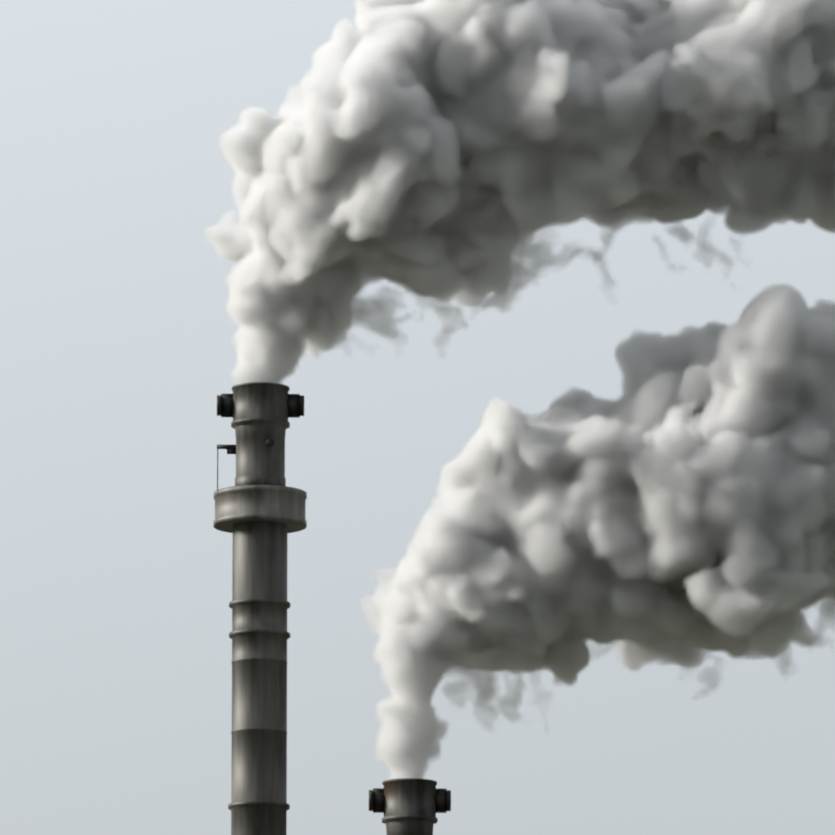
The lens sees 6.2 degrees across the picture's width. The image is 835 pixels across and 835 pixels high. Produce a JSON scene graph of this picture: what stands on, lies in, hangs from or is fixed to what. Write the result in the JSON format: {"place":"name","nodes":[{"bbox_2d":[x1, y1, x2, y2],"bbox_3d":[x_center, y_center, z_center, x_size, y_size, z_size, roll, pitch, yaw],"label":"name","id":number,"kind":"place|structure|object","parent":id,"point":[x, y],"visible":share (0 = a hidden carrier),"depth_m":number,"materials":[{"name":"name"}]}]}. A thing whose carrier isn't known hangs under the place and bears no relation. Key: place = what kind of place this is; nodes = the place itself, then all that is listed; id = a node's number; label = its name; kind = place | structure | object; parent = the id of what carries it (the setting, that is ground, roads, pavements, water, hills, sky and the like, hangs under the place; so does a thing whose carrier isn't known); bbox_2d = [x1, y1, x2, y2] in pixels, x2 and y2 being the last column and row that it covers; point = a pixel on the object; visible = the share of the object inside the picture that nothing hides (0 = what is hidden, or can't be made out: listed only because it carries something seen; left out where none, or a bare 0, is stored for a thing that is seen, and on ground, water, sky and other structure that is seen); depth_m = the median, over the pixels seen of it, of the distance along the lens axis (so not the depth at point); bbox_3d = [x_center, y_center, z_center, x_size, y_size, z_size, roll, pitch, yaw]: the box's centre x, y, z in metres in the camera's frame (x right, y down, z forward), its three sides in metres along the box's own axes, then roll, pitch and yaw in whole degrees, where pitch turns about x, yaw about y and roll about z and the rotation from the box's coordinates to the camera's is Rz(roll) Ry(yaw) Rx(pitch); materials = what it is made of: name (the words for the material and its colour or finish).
{"place":"outdoors","nodes":[
{"label":"outdoors","id":0,"kind":"place"},
{"bbox_2d":[213,382,306,834],"bbox_3d":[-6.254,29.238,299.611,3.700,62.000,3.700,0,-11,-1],"label":"chimney stack","id":1,"kind":"object","parent":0,"point":[260,510],"visible":1,"depth_m":302.97,"materials":[{"name":"metal"}]},
{"bbox_2d":[369,778,450,834],"bbox_3d":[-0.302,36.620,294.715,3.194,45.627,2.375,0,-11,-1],"label":"chimney stack","id":2,"kind":"object","parent":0,"point":[409,806],"visible":1,"depth_m":298.15,"materials":[{"name":"metal"}]},
{"bbox_2d":[0,0,834,834],"label":"sky","id":3,"kind":"structure","parent":0,"point":[546,288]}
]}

